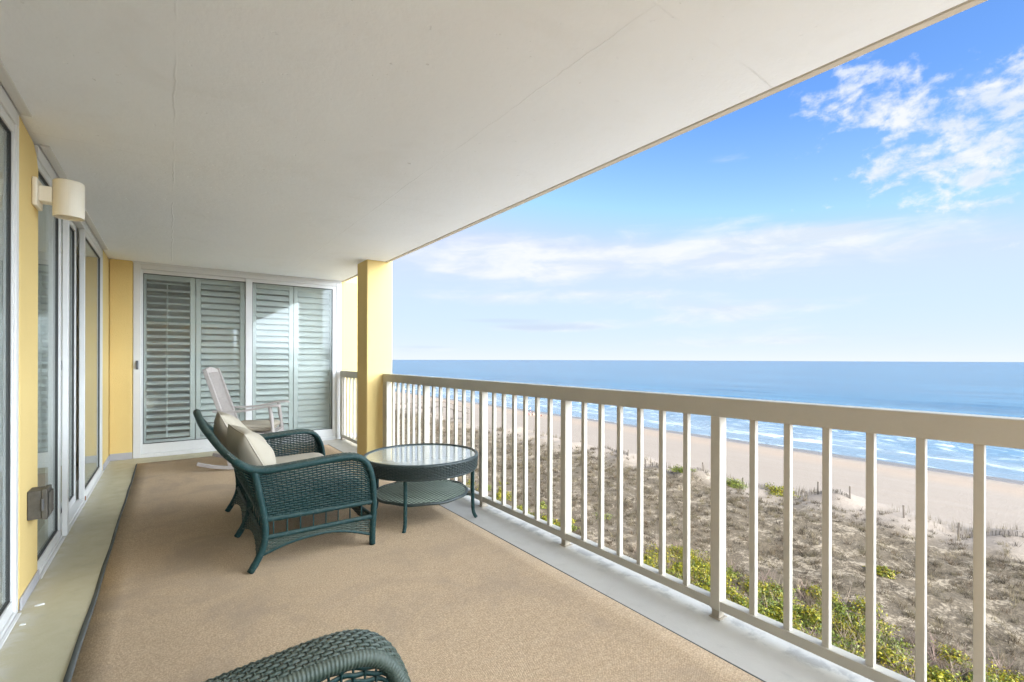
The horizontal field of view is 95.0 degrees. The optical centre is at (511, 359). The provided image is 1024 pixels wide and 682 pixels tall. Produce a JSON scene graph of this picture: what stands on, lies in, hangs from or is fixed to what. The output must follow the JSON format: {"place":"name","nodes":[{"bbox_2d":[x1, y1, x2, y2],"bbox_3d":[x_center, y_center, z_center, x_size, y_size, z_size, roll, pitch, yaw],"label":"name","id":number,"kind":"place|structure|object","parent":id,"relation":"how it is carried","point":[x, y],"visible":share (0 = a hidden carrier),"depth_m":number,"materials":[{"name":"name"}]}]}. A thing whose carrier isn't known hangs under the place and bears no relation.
{"place":"outdoors","nodes":[
{"label":"outdoors","id":0,"kind":"place"},
{"bbox_2d":[18,116,38,610],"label":"wall","id":1,"kind":"structure","parent":0,"point":[28,575],"depth_m":2.44,"materials":[{"name":"yellow paint"}]},
{"bbox_2d":[27,484,53,520],"bbox_3d":[-2.509,0.764,2.499,0.087,0.160,0.127,0,0,-36],"label":"outlet box","id":2,"kind":"object","parent":1,"relation":"attached to","point":[40,502],"visible":1,"depth_m":2.46,"materials":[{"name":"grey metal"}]},
{"bbox_2d":[32,176,84,221],"bbox_3d":[-2.519,-0.893,2.617,0.204,0.200,0.150,0,0,-36],"label":"wall lamp","id":3,"kind":"object","parent":1,"relation":"attached to","point":[65,198],"visible":1,"depth_m":2.58,"materials":[{"name":"beige"}]},
{"bbox_2d":[102,250,132,469],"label":"wall","id":4,"kind":"structure","parent":0,"point":[117,415],"depth_m":5.74,"materials":[{"name":"yellow paint"}]},
{"bbox_2d":[341,282,356,436],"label":"wall","id":5,"kind":"structure","parent":0,"point":[349,328],"depth_m":7.41,"materials":[{"name":"yellow paint"}]},
{"bbox_2d":[0,439,873,681],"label":"balcony floor","id":6,"kind":"structure","parent":0,"point":[39,646],"depth_m":2.44,"materials":[{"name":"concrete"}]},
{"bbox_2d":[0,85,20,648],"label":"sliding door","id":7,"kind":"structure","parent":6,"relation":"on","point":[9,254],"depth_m":2.24,"materials":[{"name":"white metal"}]},
{"bbox_2d":[34,145,103,578],"bbox_3d":[-3.646,0.017,3.879,0.178,2.446,3.153,0,0,-36],"label":"sliding door","id":8,"kind":"structure","parent":6,"relation":"on","point":[55,528],"depth_m":3.36,"materials":[{"name":"white metal"}]},
{"bbox_2d":[133,261,341,458],"bbox_3d":[-3.719,0.011,6.623,2.530,2.458,0.195,0,0,-36],"label":"sliding door","id":9,"kind":"structure","parent":6,"relation":"on","point":[141,449],"depth_m":6.33,"materials":[{"name":"white metal"}]},
{"bbox_2d":[144,274,194,442],"bbox_3d":[-4.527,0.014,6.187,0.575,2.330,0.102,0,0,-36],"label":"louvred shutter","id":10,"kind":"object","parent":9,"relation":"attached to","point":[191,375],"visible":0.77,"depth_m":6.19,"materials":[{"name":"paint"}]},
{"bbox_2d":[196,278,244,438],"bbox_3d":[-4.060,0.015,6.540,0.575,2.330,0.062,0,0,-36],"label":"louvred shutter","id":11,"kind":"object","parent":9,"relation":"attached to","point":[239,287],"visible":0.55,"depth_m":6.52,"materials":[{"name":"paint"}]},
{"bbox_2d":[253,283,292,430],"bbox_3d":[-3.532,0.016,6.924,0.550,2.330,0.058,0,0,-36],"label":"louvred shutter","id":12,"kind":"object","parent":9,"relation":"attached to","point":[280,385],"visible":0.73,"depth_m":6.93,"materials":[{"name":"paint"}]},
{"bbox_2d":[293,287,331,429],"bbox_3d":[-3.068,0.017,7.263,0.580,2.330,0.037,0,0,-36],"label":"louvred shutter","id":13,"kind":"object","parent":9,"relation":"attached to","point":[317,416],"visible":0.78,"depth_m":7.25,"materials":[{"name":"paint"}]},
{"bbox_2d":[340,371,356,443],"bbox_3d":[-2.224,0.710,6.721,0.081,1.066,1.400,0,0,-36],"label":"balcony railing","id":14,"kind":"object","parent":6,"relation":"on","point":[345,414],"visible":0.62,"depth_m":7.03,"materials":[{"name":"white metal"}]},
{"bbox_2d":[357,259,391,454],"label":"column","id":15,"kind":"structure","parent":6,"relation":"on","point":[374,321],"depth_m":5.80,"materials":[{"name":"yellow paint"}]},
{"bbox_2d":[63,444,765,681],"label":"rug","id":16,"kind":"object","parent":6,"relation":"on","point":[436,593],"visible":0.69,"depth_m":2.38,"materials":[{"name":"carpet"}]},
{"bbox_2d":[196,367,298,469],"bbox_3d":[-3.065,0.661,5.526,0.957,1.140,0.660,0,0,-17],"label":"rocking chair","id":17,"kind":"object","parent":16,"relation":"on","point":[219,392],"visible":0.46,"depth_m":5.39,"materials":[{"name":"white wood"}]},
{"bbox_2d":[241,419,279,431],"bbox_3d":[-3.022,0.784,5.539,0.447,0.104,0.467,0,0,-17],"label":"chair cushion","id":18,"kind":"object","parent":17,"relation":"on","point":[258,425],"visible":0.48,"depth_m":5.38,"materials":[{"name":"beige fabric"}]},
{"bbox_2d":[193,409,376,573],"bbox_3d":[-1.708,0.789,3.405,1.005,0.913,1.390,0,0,-36],"label":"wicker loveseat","id":19,"kind":"object","parent":16,"relation":"on","point":[256,508],"visible":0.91,"depth_m":2.96,"materials":[{"name":"teal wicker"}]},
{"bbox_2d":[213,411,247,449],"bbox_3d":[-2.008,0.573,3.388,0.220,0.426,0.426,-30,15,-31],"label":"throw pillow","id":20,"kind":"object","parent":19,"relation":"on","point":[222,420],"visible":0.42,"depth_m":3.22,"materials":[{"name":"beige fabric"}]},
{"bbox_2d":[248,452,359,503],"bbox_3d":[-1.605,0.854,3.481,0.627,0.137,1.127,0,0,-36],"label":"seat cushion","id":21,"kind":"object","parent":19,"relation":"on","point":[284,459],"visible":0.2,"depth_m":3.37,"materials":[{"name":"beige fabric"}]},
{"bbox_2d":[226,424,279,485],"bbox_3d":[-1.684,0.634,3.055,0.416,0.436,0.222,4,31,47],"label":"throw pillow","id":22,"kind":"object","parent":21,"relation":"on","point":[246,445],"visible":0.56,"depth_m":2.91,"materials":[{"name":"beige fabric"}]},
{"bbox_2d":[205,629,410,681],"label":"wicker armchair","id":23,"kind":"object","parent":16,"relation":"on","point":[327,660],"visible":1,"depth_m":1.00,"materials":[{"name":"teal wicker"}]},
{"bbox_2d":[363,443,477,532],"bbox_3d":[-0.724,1.003,3.760,0.906,0.504,0.906,0,0,-36],"label":"coffee table","id":24,"kind":"object","parent":16,"relation":"on","point":[420,474],"visible":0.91,"depth_m":3.60,"materials":[{"name":"wicker"}]},
{"bbox_2d":[383,374,1023,681],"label":"balcony railing","id":25,"kind":"object","parent":6,"relation":"on","point":[979,432],"visible":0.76,"depth_m":2.25,"materials":[{"name":"white metal"}]},
{"bbox_2d":[0,0,986,281],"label":"ceiling","id":26,"kind":"structure","parent":0,"point":[336,140],"depth_m":2.18,"materials":[{"name":"paint"}]},
{"bbox_2d":[392,360,1023,480],"bbox_3d":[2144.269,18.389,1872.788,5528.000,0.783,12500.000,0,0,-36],"label":"sea","id":27,"kind":"structure","parent":0,"point":[988,388],"depth_m":225.98,"materials":[{"name":"liquid"}]},
{"bbox_2d":[392,0,1023,361],"label":"sky","id":28,"kind":"structure","parent":0,"point":[870,206],"materials":[{"name":"blue"}]},
{"bbox_2d":[395,391,1023,681],"bbox_3d":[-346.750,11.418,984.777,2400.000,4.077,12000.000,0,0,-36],"label":"ground","id":29,"kind":"structure","parent":0,"point":[949,496],"depth_m":35.43,"materials":[{"name":"beige sand"}]},
{"bbox_2d":[37,204,356,532],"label":"apartment building","id":30,"kind":"structure","parent":29,"relation":"on","point":[41,351],"depth_m":8.67,"materials":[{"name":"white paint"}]},
{"bbox_2d":[395,401,469,418],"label":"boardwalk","id":31,"kind":"structure","parent":29,"relation":"on","point":[430,407],"depth_m":93.08,"materials":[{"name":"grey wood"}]},
{"bbox_2d":[489,486,511,500],"bbox_3d":[-0.928,10.889,38.194,2.117,1.168,2.067,0,0,-1],"label":"shrub","id":32,"kind":"object","parent":29,"relation":"on","point":[499,495],"visible":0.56,"depth_m":38.00,"materials":[{"name":"green plant"}]},
{"bbox_2d":[667,464,695,472],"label":"shrub","id":33,"kind":"object","parent":29,"relation":"on","point":[677,469],"visible":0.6,"depth_m":44.77,"materials":[{"name":"green plant"}]},
{"bbox_2d":[410,405,1020,533],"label":"beach grass","id":34,"kind":"structure","parent":29,"relation":"on","point":[938,522],"depth_m":34.10,"materials":[{"name":"green plant"}]},
{"bbox_2d":[726,477,746,488],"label":"shrub","id":35,"kind":"object","parent":29,"relation":"on","point":[734,483],"visible":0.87,"depth_m":42.00,"materials":[{"name":"green plant"}]},
{"bbox_2d":[466,478,1023,681],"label":"shrub thicket","id":36,"kind":"object","parent":29,"relation":"on","point":[938,674],"visible":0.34,"depth_m":20.80,"materials":[{"name":"green plant"}]},
{"bbox_2d":[762,482,800,496],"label":"shrub","id":37,"kind":"object","parent":29,"relation":"on","point":[775,490],"visible":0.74,"depth_m":40.30,"materials":[{"name":"green plant"}]},
{"bbox_2d":[605,446,1022,537],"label":"sand fence","id":38,"kind":"object","parent":29,"relation":"on","point":[801,493],"visible":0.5,"depth_m":38.69,"materials":[{"name":"brown wood"}]},
{"bbox_2d":[612,537,1023,681],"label":"bare twigs","id":39,"kind":"object","parent":29,"relation":"on","point":[844,633],"visible":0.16,"depth_m":19.37,"materials":[{"name":"brown plant"}]},
{"bbox_2d":[863,565,900,579],"bbox_3d":[20.117,11.450,25.675,1.150,0.582,1.640,0,0,-36],"label":"shrub","id":40,"kind":"object","parent":29,"relation":"on","point":[887,571],"visible":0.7,"depth_m":25.35,"materials":[{"name":"green plant"}]},
{"bbox_2d":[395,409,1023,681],"bbox_3d":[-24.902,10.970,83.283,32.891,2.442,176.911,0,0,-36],"label":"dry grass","id":41,"kind":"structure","parent":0,"point":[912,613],"depth_m":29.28,"materials":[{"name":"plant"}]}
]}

